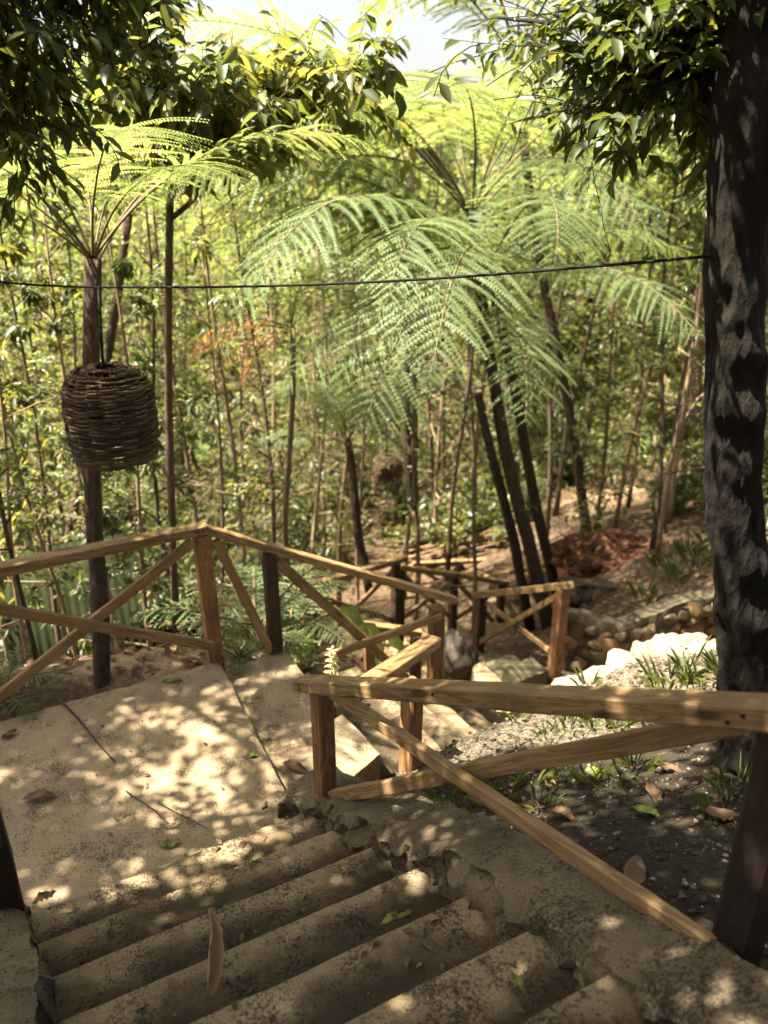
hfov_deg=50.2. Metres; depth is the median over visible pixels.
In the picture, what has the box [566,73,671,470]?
sapling
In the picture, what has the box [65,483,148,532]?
shrub
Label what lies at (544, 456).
shrub
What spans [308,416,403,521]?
shrub
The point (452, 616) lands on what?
wooden railing
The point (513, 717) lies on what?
grass tuft
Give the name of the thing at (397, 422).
forest tree
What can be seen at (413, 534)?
shrub
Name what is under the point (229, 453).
shrub
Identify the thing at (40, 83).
canopy tree
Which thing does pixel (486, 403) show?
sapling
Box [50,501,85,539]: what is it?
shrub
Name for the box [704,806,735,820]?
fallen leaf
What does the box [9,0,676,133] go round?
sky
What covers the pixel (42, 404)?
sapling
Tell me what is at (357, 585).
sapling
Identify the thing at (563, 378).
tree fern
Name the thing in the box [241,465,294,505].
shrub
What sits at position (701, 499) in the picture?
shrub
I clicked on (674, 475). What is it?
sapling
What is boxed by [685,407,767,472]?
shrub
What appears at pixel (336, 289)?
sapling
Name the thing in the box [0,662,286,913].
landing
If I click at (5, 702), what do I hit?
fern
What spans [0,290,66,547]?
sapling
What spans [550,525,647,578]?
soil heap
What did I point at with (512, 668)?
concrete stairs
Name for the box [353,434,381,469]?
shrub
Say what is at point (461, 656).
boulder
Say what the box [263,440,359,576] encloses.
shrub
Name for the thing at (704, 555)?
grass tuft
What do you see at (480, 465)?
shrub
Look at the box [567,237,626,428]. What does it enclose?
sapling
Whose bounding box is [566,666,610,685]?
grass tuft
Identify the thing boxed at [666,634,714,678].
grass tuft
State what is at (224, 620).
fern
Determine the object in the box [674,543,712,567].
grass tuft
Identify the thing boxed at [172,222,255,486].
sapling
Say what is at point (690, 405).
sapling
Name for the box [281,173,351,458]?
sapling
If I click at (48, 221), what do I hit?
sapling
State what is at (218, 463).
shrub
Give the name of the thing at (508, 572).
wooden railing
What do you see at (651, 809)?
fallen leaf
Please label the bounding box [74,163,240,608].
sapling
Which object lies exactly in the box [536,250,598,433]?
forest tree
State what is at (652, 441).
shrub
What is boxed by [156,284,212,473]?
sapling
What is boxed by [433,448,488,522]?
shrub
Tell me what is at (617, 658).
edging rock
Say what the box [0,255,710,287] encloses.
cable
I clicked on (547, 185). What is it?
forest tree
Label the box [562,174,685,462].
forest tree
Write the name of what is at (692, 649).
edging rock
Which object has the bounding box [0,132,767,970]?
ground
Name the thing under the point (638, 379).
forest tree
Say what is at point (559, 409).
sapling
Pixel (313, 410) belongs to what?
sapling
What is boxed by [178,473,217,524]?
shrub
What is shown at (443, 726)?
concrete stairs
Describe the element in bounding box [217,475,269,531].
shrub
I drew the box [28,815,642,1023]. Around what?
concrete stairs
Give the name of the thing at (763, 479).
shrub
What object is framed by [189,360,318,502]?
shrub
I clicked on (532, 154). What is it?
forest tree
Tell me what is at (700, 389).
sapling
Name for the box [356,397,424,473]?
shrub
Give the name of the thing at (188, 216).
forest
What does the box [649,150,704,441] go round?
sapling
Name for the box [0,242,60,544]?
sapling
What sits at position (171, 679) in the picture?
fallen leaf
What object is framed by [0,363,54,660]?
sapling
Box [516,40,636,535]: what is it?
sapling
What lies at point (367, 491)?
sapling
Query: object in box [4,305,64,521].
sapling
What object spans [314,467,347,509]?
shrub
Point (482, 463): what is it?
shrub
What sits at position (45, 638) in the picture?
hut
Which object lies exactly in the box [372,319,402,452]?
forest tree
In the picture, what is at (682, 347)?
forest tree
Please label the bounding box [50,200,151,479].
sapling
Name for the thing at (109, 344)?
tree fern
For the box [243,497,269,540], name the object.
shrub
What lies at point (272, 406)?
sapling
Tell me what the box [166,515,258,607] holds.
shrub
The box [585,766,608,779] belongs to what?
fallen leaf
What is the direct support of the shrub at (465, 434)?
on the ground at (706, 876)
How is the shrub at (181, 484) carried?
on the ground at (706, 876)
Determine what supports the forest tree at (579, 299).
on the ground at (706, 876)
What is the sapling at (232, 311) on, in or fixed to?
on the ground at (706, 876)
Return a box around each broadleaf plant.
[288,622,382,667]
[338,607,404,666]
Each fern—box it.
[0,106,376,688]
[0,645,73,720]
[9,52,386,541]
[130,558,342,667]
[162,147,704,629]
[173,0,683,595]
[177,563,386,658]
[184,252,387,621]
[190,612,289,678]
[252,379,448,592]
[283,0,604,532]
[311,97,525,536]
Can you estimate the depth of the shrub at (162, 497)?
13.03 m
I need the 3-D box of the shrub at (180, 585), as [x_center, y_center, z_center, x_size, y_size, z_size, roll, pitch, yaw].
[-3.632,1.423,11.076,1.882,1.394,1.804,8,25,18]
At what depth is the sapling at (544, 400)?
17.71 m
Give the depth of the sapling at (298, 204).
22.62 m
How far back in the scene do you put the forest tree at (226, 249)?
29.03 m
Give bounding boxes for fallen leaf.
[1,728,16,739]
[22,788,56,799]
[32,890,56,903]
[160,838,180,847]
[161,676,182,682]
[205,908,223,1003]
[247,751,257,757]
[261,801,268,810]
[283,760,307,772]
[380,911,405,924]
[509,969,524,992]
[544,775,556,789]
[546,806,574,819]
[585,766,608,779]
[623,855,645,883]
[633,804,659,818]
[646,778,662,801]
[654,761,681,773]
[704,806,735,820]
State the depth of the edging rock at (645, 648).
5.22 m
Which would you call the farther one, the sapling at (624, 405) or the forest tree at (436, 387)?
the forest tree at (436, 387)
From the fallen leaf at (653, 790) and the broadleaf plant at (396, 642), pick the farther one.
the broadleaf plant at (396, 642)
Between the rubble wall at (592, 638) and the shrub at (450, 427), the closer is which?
the rubble wall at (592, 638)
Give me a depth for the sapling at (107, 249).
18.66 m
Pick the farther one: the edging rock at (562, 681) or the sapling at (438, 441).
the sapling at (438, 441)
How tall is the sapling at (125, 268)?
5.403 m
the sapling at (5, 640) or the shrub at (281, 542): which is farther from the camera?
the shrub at (281, 542)
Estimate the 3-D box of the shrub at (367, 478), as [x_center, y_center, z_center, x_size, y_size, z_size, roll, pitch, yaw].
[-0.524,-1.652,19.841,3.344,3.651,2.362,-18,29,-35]
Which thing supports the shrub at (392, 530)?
on the ground at (706, 876)
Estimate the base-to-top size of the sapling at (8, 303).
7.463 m
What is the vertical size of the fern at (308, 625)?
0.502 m
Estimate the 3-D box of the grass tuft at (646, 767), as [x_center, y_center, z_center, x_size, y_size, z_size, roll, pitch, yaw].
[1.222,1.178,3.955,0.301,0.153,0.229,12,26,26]
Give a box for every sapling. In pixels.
[0,164,114,533]
[0,174,129,654]
[0,182,180,648]
[0,237,153,658]
[0,241,30,448]
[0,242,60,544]
[0,270,62,666]
[0,275,57,548]
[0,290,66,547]
[0,357,57,513]
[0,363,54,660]
[0,375,16,550]
[0,401,74,665]
[1,154,226,655]
[3,183,78,523]
[4,232,105,524]
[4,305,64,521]
[17,195,154,541]
[27,287,72,464]
[29,237,103,520]
[34,190,106,491]
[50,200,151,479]
[56,181,140,491]
[60,208,138,484]
[60,210,132,487]
[64,221,130,488]
[69,226,164,457]
[69,259,160,439]
[70,135,216,634]
[72,245,129,488]
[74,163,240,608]
[81,201,163,498]
[103,177,190,492]
[114,261,189,467]
[118,190,198,489]
[124,246,204,475]
[140,170,287,656]
[144,183,224,519]
[147,236,210,446]
[153,221,302,652]
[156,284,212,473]
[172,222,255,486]
[181,135,323,565]
[188,182,283,589]
[196,175,285,493]
[220,175,332,534]
[225,147,401,628]
[227,156,320,522]
[235,346,265,466]
[262,310,304,464]
[265,141,327,474]
[268,214,360,571]
[275,233,359,526]
[278,252,344,515]
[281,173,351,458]
[283,140,410,607]
[288,192,358,475]
[295,171,371,463]
[304,212,417,602]
[319,224,384,484]
[326,228,395,469]
[328,349,380,501]
[341,266,393,480]
[353,346,406,528]
[354,138,482,620]
[357,136,444,510]
[365,132,469,599]
[373,140,473,513]
[382,169,473,510]
[384,292,437,463]
[401,155,480,515]
[405,61,527,532]
[408,75,539,581]
[408,172,489,524]
[408,195,539,641]
[418,269,464,477]
[430,157,503,464]
[437,57,549,488]
[444,298,510,472]
[450,186,516,465]
[451,48,548,435]
[462,176,524,455]
[469,284,516,476]
[490,86,587,464]
[499,198,577,453]
[500,262,559,451]
[509,300,568,473]
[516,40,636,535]
[519,161,585,466]
[522,256,573,443]
[526,8,679,517]
[541,135,687,530]
[547,172,626,423]
[554,98,704,528]
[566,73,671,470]
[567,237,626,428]
[584,136,691,508]
[592,124,704,550]
[600,180,665,455]
[601,128,704,523]
[610,142,699,472]
[610,303,658,453]
[612,132,767,560]
[617,129,704,533]
[629,126,703,459]
[639,195,767,511]
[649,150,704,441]
[657,246,704,479]
[668,200,767,499]
[668,343,704,407]
[669,295,703,452]
[702,322,767,461]
[765,297,767,339]
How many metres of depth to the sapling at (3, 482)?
16.32 m
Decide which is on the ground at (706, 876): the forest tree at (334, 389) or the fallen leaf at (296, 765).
the forest tree at (334, 389)
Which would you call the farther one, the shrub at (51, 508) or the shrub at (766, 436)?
the shrub at (51, 508)
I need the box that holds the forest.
[0,100,767,446]
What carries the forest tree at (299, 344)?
on the ground at (706, 876)
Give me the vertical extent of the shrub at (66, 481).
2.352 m
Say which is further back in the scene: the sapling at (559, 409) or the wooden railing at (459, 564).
the sapling at (559, 409)
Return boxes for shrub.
[15,456,64,506]
[23,468,67,511]
[31,467,83,542]
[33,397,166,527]
[37,477,119,543]
[49,462,184,557]
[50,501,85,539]
[51,446,195,577]
[57,436,118,503]
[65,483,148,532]
[75,493,167,554]
[101,471,165,525]
[103,475,187,580]
[106,389,209,522]
[109,490,193,574]
[113,402,250,562]
[126,474,220,582]
[129,496,220,600]
[149,547,202,648]
[152,491,204,552]
[152,512,295,643]
[156,382,202,475]
[158,446,253,569]
[163,472,194,507]
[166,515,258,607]
[176,482,282,597]
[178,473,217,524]
[185,445,232,502]
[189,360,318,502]
[199,387,376,569]
[203,447,231,478]
[215,393,379,551]
[216,526,334,649]
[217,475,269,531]
[226,482,261,533]
[229,409,320,558]
[230,533,310,654]
[233,516,299,578]
[239,540,276,578]
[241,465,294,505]
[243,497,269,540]
[254,500,299,541]
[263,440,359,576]
[271,415,324,474]
[280,565,332,631]
[293,469,329,497]
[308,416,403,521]
[310,368,426,506]
[311,416,389,501]
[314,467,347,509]
[321,496,383,561]
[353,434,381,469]
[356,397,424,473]
[375,379,465,504]
[380,447,452,523]
[385,500,453,546]
[395,498,441,559]
[418,380,478,484]
[422,475,493,558]
[426,406,483,471]
[430,383,547,489]
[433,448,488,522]
[438,442,491,517]
[438,466,452,493]
[452,437,487,496]
[457,483,511,513]
[457,490,515,535]
[459,492,509,548]
[468,461,522,513]
[479,404,544,469]
[479,444,522,489]
[486,475,523,505]
[488,382,559,478]
[501,374,599,471]
[509,461,568,520]
[514,441,555,488]
[516,451,547,502]
[529,417,669,532]
[530,423,591,488]
[538,355,665,489]
[539,404,565,453]
[541,434,588,490]
[547,418,603,467]
[595,371,658,460]
[607,440,638,469]
[635,415,672,462]
[637,461,685,499]
[643,460,693,517]
[661,458,702,507]
[681,453,704,502]
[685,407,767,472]
[690,399,767,463]
[694,483,706,532]
[762,427,767,489]
[762,446,767,503]
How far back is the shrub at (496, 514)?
14.86 m
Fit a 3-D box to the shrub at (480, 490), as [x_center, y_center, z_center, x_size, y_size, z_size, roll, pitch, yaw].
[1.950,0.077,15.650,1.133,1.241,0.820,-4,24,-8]
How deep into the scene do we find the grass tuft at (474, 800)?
3.75 m
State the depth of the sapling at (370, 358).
21.40 m
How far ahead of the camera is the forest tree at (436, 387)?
30.65 m
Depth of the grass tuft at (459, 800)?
3.83 m
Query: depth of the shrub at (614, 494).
11.66 m
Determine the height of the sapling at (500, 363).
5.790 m
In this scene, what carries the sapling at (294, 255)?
on the ground at (706, 876)
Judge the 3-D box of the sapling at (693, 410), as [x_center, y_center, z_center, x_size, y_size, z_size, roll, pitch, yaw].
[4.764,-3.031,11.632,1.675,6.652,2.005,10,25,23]
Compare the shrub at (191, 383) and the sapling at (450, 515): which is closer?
the sapling at (450, 515)
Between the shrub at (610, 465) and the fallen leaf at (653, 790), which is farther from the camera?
the shrub at (610, 465)
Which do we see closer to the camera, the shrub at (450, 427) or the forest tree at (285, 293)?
the shrub at (450, 427)
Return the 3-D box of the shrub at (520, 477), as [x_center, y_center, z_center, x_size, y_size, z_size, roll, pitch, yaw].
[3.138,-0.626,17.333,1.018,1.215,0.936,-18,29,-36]
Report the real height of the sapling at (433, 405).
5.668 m
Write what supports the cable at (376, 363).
attached to the sapling at (408, 529)
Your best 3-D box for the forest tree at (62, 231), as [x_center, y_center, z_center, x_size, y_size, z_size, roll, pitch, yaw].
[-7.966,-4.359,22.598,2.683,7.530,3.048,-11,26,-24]
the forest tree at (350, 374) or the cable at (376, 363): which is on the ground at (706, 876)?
the forest tree at (350, 374)
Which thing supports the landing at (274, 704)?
on the ground at (706, 876)
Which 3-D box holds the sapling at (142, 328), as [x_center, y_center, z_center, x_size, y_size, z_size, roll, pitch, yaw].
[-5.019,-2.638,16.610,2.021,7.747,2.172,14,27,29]
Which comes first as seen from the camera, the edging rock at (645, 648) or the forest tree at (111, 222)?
the edging rock at (645, 648)
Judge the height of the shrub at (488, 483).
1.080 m
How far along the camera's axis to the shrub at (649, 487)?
13.55 m
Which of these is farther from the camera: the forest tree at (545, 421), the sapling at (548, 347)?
the forest tree at (545, 421)
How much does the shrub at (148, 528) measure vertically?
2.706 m
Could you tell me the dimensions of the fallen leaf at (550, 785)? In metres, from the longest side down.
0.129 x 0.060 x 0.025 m
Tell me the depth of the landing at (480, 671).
8.42 m
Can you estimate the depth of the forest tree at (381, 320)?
28.01 m
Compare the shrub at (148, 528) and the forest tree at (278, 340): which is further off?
the forest tree at (278, 340)
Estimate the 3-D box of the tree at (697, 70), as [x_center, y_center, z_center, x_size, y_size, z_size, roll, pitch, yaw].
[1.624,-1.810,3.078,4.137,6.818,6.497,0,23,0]
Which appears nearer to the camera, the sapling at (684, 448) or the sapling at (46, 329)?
the sapling at (684, 448)
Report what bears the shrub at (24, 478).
on the ground at (706, 876)
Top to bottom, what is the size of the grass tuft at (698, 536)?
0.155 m
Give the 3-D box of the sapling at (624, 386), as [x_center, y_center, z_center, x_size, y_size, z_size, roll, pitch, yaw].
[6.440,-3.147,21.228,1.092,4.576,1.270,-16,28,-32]
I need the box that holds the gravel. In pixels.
[395,649,767,956]
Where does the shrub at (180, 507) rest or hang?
on the ground at (706, 876)
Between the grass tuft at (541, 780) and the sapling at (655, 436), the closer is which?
the grass tuft at (541, 780)
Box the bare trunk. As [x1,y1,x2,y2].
[474,393,535,630]
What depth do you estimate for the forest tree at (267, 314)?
25.34 m
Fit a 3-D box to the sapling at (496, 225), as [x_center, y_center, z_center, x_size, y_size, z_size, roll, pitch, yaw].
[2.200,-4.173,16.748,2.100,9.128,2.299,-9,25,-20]
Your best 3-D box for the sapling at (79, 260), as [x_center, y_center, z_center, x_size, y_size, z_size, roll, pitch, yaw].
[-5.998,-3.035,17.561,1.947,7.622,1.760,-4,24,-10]
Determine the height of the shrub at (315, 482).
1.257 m
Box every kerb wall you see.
[0,904,59,1023]
[277,767,767,1023]
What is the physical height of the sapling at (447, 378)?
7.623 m
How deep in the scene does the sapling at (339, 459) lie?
11.68 m
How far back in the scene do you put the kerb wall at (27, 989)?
2.65 m
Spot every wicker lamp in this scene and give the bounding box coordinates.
[60,287,159,471]
[372,365,402,491]
[374,423,397,529]
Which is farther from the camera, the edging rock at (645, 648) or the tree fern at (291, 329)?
the tree fern at (291, 329)
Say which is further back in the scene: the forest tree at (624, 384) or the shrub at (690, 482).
the forest tree at (624, 384)
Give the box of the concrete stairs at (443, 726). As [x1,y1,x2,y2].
[301,663,508,779]
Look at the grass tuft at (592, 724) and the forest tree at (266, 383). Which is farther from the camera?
the forest tree at (266, 383)
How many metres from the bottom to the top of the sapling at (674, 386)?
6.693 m
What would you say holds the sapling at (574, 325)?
on the ground at (706, 876)
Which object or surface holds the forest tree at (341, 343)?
on the ground at (706, 876)
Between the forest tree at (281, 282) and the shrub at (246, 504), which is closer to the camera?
the shrub at (246, 504)
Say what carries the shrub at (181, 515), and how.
on the ground at (706, 876)
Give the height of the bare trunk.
3.030 m
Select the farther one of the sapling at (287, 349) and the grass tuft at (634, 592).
the sapling at (287, 349)
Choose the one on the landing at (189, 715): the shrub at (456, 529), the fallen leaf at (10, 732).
the fallen leaf at (10, 732)
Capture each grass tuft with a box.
[418,767,462,802]
[440,790,475,813]
[464,776,522,808]
[482,772,528,795]
[502,711,529,723]
[507,743,565,787]
[524,783,566,814]
[532,719,567,742]
[544,715,602,736]
[548,765,590,790]
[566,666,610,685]
[567,760,620,783]
[573,717,627,728]
[586,764,633,793]
[604,719,636,731]
[605,754,665,780]
[616,752,665,770]
[626,577,671,603]
[633,652,707,688]
[643,547,690,568]
[648,655,706,688]
[655,551,696,579]
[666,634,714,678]
[669,529,709,555]
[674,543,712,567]
[675,661,714,689]
[679,656,715,688]
[691,776,738,826]
[693,526,707,541]
[698,642,717,664]
[699,549,712,561]
[700,648,717,677]
[700,744,750,802]
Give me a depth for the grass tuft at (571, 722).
4.56 m
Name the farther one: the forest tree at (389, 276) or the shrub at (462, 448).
the forest tree at (389, 276)
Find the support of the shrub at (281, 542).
on the ground at (706, 876)
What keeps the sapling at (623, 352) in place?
on the ground at (706, 876)
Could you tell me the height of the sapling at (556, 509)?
8.963 m
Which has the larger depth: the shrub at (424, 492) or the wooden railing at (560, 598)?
the shrub at (424, 492)
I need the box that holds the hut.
[0,528,167,669]
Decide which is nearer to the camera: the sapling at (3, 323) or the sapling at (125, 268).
the sapling at (125, 268)
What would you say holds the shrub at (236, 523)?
on the ground at (706, 876)
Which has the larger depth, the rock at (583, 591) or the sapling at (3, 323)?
the sapling at (3, 323)
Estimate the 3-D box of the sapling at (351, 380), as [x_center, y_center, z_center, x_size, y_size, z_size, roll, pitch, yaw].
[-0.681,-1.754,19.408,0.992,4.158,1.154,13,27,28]
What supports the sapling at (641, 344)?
on the ground at (706, 876)
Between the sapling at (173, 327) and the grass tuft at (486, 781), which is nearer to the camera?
the grass tuft at (486, 781)
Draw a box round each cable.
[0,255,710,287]
[333,353,431,363]
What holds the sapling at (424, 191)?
on the ground at (706, 876)
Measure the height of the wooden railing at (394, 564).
1.528 m
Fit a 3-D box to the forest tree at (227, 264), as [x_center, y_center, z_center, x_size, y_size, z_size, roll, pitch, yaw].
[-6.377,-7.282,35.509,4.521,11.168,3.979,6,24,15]
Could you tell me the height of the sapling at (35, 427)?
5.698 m
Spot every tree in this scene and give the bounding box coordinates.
[0,0,181,237]
[0,267,69,443]
[0,290,54,437]
[3,304,60,443]
[9,247,77,435]
[13,0,421,646]
[19,190,142,388]
[27,241,80,384]
[33,209,136,422]
[56,216,160,357]
[73,193,196,457]
[120,226,227,467]
[129,296,176,437]
[142,234,211,455]
[154,214,244,466]
[158,265,222,443]
[175,195,260,438]
[182,181,289,461]
[187,206,282,444]
[198,269,237,441]
[200,219,306,457]
[205,264,279,442]
[214,205,304,424]
[225,249,307,461]
[236,299,282,432]
[253,210,362,461]
[254,252,299,378]
[260,316,305,438]
[264,199,378,456]
[295,292,379,447]
[306,149,449,456]
[312,208,390,446]
[328,284,403,457]
[333,201,439,452]
[347,176,434,443]
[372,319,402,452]
[379,301,415,452]
[380,217,464,452]
[393,247,459,461]
[411,229,476,458]
[415,0,767,779]
[421,194,485,455]
[438,163,568,458]
[441,123,577,465]
[454,186,552,426]
[464,177,581,451]
[472,131,597,468]
[534,105,689,468]
[536,167,632,424]
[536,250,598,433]
[538,275,582,434]
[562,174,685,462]
[571,144,684,445]
[602,319,641,425]
[615,129,704,416]
[619,292,693,459]
[630,137,699,449]
[640,203,703,413]
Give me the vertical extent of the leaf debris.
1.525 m
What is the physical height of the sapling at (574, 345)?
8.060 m
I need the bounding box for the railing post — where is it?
[0,808,27,917]
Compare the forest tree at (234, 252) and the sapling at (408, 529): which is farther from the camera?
the forest tree at (234, 252)
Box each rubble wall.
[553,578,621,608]
[562,588,714,671]
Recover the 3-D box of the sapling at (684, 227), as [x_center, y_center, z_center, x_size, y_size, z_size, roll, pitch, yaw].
[3.586,-2.654,11.032,2.386,6.803,1.669,5,24,12]
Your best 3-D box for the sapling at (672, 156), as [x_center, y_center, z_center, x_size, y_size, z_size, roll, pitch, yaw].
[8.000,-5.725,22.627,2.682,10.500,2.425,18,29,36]
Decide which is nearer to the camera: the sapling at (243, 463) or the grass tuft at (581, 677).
the grass tuft at (581, 677)
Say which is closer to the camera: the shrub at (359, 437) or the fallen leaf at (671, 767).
the fallen leaf at (671, 767)
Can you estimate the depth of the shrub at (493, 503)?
14.96 m
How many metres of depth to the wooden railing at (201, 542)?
5.13 m
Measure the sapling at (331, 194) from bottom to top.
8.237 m
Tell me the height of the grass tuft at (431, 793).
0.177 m
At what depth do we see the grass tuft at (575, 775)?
3.84 m
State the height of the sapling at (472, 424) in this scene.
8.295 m
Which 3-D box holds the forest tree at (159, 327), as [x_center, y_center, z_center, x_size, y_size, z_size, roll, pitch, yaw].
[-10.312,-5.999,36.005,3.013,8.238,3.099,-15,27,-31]
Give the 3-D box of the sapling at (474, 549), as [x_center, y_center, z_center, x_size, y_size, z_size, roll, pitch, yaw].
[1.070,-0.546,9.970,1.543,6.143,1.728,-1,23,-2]
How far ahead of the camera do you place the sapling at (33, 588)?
5.75 m
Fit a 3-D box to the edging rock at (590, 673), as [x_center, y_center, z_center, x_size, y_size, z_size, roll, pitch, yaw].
[1.351,1.048,5.112,0.406,0.147,0.247,-1,23,-18]
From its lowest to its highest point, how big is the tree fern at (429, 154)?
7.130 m
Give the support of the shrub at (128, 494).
on the ground at (706, 876)
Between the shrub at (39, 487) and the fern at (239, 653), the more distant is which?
the shrub at (39, 487)
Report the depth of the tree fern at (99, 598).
4.41 m
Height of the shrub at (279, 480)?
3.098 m
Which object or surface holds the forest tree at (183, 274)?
on the ground at (706, 876)
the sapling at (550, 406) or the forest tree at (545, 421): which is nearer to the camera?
the sapling at (550, 406)
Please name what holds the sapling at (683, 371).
on the ground at (706, 876)
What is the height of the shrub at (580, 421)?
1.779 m
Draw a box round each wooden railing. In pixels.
[0,521,457,702]
[294,634,767,966]
[297,555,408,659]
[363,621,421,677]
[400,564,509,641]
[411,558,485,584]
[472,581,573,683]
[484,559,565,590]
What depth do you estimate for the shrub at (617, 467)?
18.80 m
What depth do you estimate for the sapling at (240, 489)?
7.63 m
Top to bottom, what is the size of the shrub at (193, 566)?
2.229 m
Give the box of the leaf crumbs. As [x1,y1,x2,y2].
[7,715,276,836]
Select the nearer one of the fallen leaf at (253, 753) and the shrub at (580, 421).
the fallen leaf at (253, 753)
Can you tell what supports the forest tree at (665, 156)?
on the ground at (706, 876)
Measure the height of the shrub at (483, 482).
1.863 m
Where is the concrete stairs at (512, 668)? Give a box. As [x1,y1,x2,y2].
[408,650,547,684]
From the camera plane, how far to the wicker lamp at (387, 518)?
17.95 m
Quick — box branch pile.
[395,514,536,566]
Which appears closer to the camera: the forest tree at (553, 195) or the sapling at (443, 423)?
the sapling at (443, 423)
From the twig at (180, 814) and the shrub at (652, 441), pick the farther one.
the shrub at (652, 441)
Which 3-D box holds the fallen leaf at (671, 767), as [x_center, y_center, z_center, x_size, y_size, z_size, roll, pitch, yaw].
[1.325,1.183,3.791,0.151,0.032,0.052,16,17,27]
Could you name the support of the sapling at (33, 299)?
on the ground at (706, 876)
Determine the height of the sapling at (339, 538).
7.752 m
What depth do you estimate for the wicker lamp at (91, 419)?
4.05 m
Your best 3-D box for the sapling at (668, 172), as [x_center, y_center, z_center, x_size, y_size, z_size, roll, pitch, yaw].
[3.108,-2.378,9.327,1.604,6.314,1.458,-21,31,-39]
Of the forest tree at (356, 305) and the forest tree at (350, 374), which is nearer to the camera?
the forest tree at (356, 305)
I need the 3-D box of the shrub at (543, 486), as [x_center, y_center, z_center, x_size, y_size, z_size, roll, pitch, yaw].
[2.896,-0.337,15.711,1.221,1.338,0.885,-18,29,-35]
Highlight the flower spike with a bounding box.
[324,646,339,675]
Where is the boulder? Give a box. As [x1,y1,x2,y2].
[443,628,478,679]
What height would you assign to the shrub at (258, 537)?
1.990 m
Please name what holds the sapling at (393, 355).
on the ground at (706, 876)
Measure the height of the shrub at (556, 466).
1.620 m
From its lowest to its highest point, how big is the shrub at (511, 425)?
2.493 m
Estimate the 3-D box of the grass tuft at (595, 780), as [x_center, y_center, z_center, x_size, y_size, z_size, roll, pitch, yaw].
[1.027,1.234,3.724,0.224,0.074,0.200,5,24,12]
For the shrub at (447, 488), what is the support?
on the ground at (706, 876)
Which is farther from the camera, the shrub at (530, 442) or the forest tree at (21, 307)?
the forest tree at (21, 307)
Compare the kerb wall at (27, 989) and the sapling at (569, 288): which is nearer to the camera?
the kerb wall at (27, 989)
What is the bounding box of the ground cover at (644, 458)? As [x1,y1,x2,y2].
[0,424,767,665]
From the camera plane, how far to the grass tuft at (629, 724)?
4.48 m
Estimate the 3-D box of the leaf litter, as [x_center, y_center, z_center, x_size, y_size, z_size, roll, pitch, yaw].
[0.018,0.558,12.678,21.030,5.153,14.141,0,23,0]
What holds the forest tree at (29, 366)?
on the ground at (706, 876)
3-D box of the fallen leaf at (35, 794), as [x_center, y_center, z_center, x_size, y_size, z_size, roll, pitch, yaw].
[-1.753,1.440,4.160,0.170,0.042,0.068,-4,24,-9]
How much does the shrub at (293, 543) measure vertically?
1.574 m
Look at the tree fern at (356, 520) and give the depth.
10.00 m
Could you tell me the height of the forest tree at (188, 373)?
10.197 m
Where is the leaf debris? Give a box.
[42,652,741,1023]
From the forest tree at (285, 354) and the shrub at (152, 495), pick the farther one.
the forest tree at (285, 354)
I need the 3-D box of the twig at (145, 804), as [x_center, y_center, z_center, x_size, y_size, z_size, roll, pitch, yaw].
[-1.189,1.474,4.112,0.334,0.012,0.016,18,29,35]
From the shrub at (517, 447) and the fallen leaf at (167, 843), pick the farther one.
the shrub at (517, 447)
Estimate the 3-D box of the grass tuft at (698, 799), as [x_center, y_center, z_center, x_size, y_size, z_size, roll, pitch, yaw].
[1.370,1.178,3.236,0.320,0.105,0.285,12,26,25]
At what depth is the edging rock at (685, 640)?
5.27 m
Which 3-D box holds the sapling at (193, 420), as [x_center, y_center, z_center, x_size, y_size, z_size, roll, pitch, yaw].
[-1.682,-0.271,8.762,1.505,5.409,1.178,-6,24,-13]
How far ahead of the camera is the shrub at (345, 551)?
16.18 m
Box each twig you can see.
[53,694,114,761]
[126,791,167,822]
[158,802,207,828]
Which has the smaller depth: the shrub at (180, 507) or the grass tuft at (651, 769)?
the grass tuft at (651, 769)
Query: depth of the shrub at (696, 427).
12.85 m
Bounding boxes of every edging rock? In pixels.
[493,710,518,718]
[551,675,585,685]
[576,666,608,683]
[605,649,634,672]
[630,640,661,662]
[651,633,688,659]
[668,632,707,649]
[687,639,715,655]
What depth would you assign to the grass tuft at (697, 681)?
4.72 m
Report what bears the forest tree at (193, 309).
on the ground at (706, 876)
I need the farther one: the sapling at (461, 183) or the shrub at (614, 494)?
the sapling at (461, 183)
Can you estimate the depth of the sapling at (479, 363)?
21.60 m
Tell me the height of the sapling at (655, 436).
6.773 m
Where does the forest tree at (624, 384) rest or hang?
on the ground at (706, 876)
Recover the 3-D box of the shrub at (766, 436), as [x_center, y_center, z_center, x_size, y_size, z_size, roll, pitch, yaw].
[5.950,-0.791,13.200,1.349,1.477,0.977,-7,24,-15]
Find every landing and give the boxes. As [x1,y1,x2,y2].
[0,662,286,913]
[225,649,379,789]
[468,661,581,684]
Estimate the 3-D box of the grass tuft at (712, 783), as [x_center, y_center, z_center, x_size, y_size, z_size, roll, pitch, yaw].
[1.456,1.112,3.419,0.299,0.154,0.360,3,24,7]
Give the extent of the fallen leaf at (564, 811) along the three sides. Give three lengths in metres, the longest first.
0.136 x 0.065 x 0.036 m
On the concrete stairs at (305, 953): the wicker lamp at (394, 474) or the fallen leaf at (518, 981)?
the fallen leaf at (518, 981)
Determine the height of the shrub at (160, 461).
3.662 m
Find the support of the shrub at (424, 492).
on the ground at (706, 876)
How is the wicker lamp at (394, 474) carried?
hanging from the cable at (376, 363)
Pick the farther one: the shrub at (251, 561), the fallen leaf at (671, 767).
the shrub at (251, 561)
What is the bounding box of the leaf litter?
[0,459,767,684]
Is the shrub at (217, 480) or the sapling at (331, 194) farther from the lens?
the sapling at (331, 194)
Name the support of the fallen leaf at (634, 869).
on the ground at (706, 876)
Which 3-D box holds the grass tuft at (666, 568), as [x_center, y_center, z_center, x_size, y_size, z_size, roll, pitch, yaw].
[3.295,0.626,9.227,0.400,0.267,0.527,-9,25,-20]

